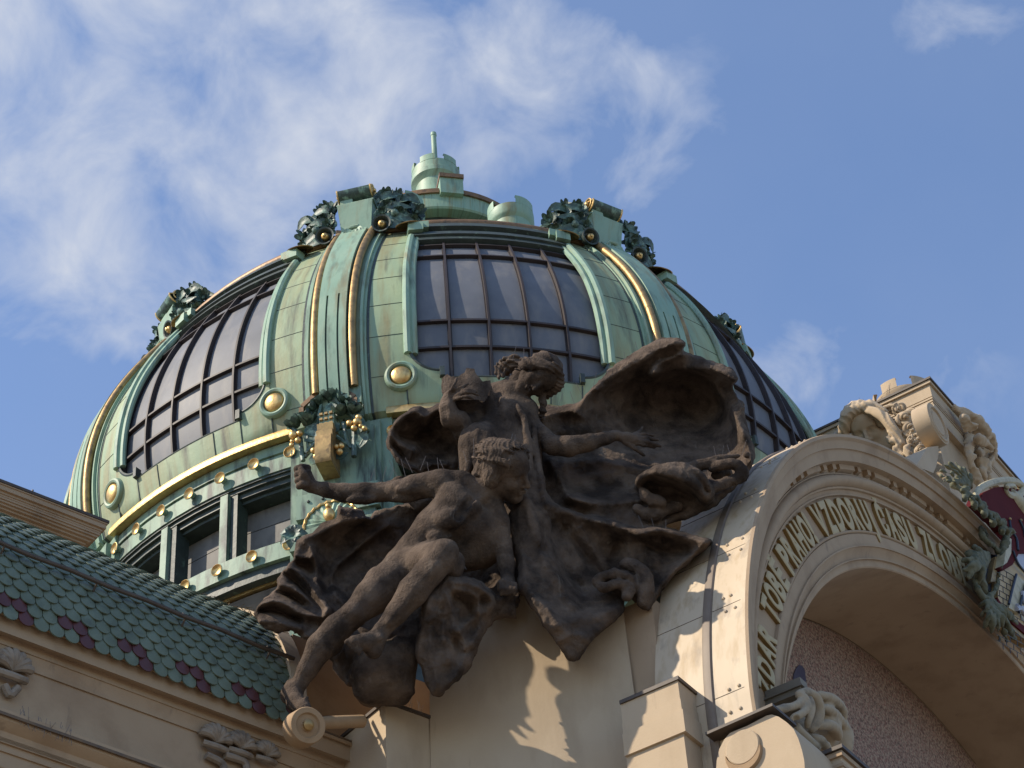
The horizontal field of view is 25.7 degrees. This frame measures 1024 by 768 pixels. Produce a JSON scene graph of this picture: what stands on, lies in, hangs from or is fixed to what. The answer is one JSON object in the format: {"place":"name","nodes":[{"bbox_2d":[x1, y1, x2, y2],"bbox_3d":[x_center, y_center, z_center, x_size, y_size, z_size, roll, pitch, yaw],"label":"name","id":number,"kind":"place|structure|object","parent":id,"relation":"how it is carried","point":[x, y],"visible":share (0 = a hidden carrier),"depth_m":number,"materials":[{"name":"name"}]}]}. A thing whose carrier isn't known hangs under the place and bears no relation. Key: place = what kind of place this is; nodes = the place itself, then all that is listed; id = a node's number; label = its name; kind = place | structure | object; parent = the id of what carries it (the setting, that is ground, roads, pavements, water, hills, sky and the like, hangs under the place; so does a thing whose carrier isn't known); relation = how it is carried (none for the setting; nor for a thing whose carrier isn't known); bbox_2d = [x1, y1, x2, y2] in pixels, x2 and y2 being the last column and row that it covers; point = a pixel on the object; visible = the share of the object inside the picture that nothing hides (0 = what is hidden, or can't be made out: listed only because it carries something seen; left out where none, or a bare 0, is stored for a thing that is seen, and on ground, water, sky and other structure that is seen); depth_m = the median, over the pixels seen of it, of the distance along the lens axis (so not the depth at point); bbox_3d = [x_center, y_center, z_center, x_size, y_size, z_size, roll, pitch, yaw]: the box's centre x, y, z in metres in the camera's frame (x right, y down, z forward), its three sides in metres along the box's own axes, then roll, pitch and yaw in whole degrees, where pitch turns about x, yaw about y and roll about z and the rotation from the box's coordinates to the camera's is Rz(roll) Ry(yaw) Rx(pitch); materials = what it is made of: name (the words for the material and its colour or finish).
{"place":"outdoors","nodes":[
{"label":"outdoors","id":0,"kind":"place"},
{"bbox_2d":[0,479,109,547],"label":"attic block","id":1,"kind":"structure","parent":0,"point":[60,519],"depth_m":41.78,"materials":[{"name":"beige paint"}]},
{"bbox_2d":[0,512,351,767],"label":"tiled wing","id":2,"kind":"structure","parent":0,"point":[106,661],"depth_m":33.02,"materials":[{"name":"green tile"}]},
{"bbox_2d":[64,131,827,681],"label":"dome","id":3,"kind":"structure","parent":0,"point":[322,351],"depth_m":48.21,"materials":[{"name":"green metal"}]},
{"bbox_2d":[122,277,280,473],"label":"dome window","id":4,"kind":"structure","parent":3,"relation":"in","point":[196,389],"depth_m":48.83,"materials":[{"name":"grey glass"}]},
{"bbox_2d":[188,530,218,578],"bbox_3d":[-6.190,3.694,46.457,1.364,1.700,0.924,-5,-41,0],"label":"louvre window","id":5,"kind":"structure","parent":3,"relation":"in","point":[203,554],"depth_m":46.70,"materials":[{"name":"grey paint"}]},
{"bbox_2d":[247,500,290,552],"bbox_3d":[-4.867,3.101,45.903,1.502,1.700,0.663,-5,-41,0],"label":"louvre window","id":6,"kind":"structure","parent":3,"relation":"in","point":[265,527],"depth_m":46.08,"materials":[{"name":"grey paint"}]},
{"bbox_2d":[414,242,605,382],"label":"dome window","id":7,"kind":"structure","parent":3,"relation":"in","point":[476,304],"depth_m":47.99,"materials":[{"name":"grey glass"}]},
{"bbox_2d":[704,316,807,454],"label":"dome window","id":8,"kind":"structure","parent":3,"relation":"in","point":[769,417],"depth_m":50.49,"materials":[{"name":"grey glass"}]},
{"bbox_2d":[0,0,1023,502],"label":"sky","id":9,"kind":"structure","parent":0,"point":[842,181],"materials":[{"name":"blue"}]},
{"bbox_2d":[619,434,1023,767],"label":"arched gable","id":10,"kind":"structure","parent":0,"point":[857,546],"depth_m":42.52,"materials":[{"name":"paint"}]},
{"bbox_2d":[291,595,634,767],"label":"pedestal wall","id":11,"kind":"structure","parent":10,"relation":"attached to","point":[523,692],"depth_m":34.61,"materials":[{"name":"paint"}]},
{"bbox_2d":[282,707,366,748],"bbox_3d":[-2.763,5.100,33.308,0.587,1.243,1.808,-22,-44,19],"label":"wheel volute","id":12,"kind":"object","parent":11,"relation":"attached to","point":[304,727],"visible":1,"depth_m":32.63,"materials":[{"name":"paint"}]},
{"bbox_2d":[254,336,755,711],"bbox_3d":[0.070,2.035,36.249,8.370,7.967,2.617,0,-42,-5],"label":"statue group","id":13,"kind":"object","parent":11,"relation":"on","point":[560,518],"visible":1,"depth_m":35.82,"materials":[{"name":"metal"}]},
{"bbox_2d":[705,677,869,767],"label":"scroll bracket","id":14,"kind":"object","parent":10,"relation":"attached to","point":[796,723],"visible":1,"depth_m":32.22,"materials":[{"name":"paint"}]},
{"bbox_2d":[814,375,1019,525],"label":"crowning block","id":15,"kind":"structure","parent":10,"relation":"on","point":[928,425],"depth_m":55.21,"materials":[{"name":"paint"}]},
{"bbox_2d":[939,461,1023,657],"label":"coat of arms","id":16,"kind":"object","parent":10,"relation":"attached to","point":[998,580],"visible":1,"depth_m":46.76}
]}

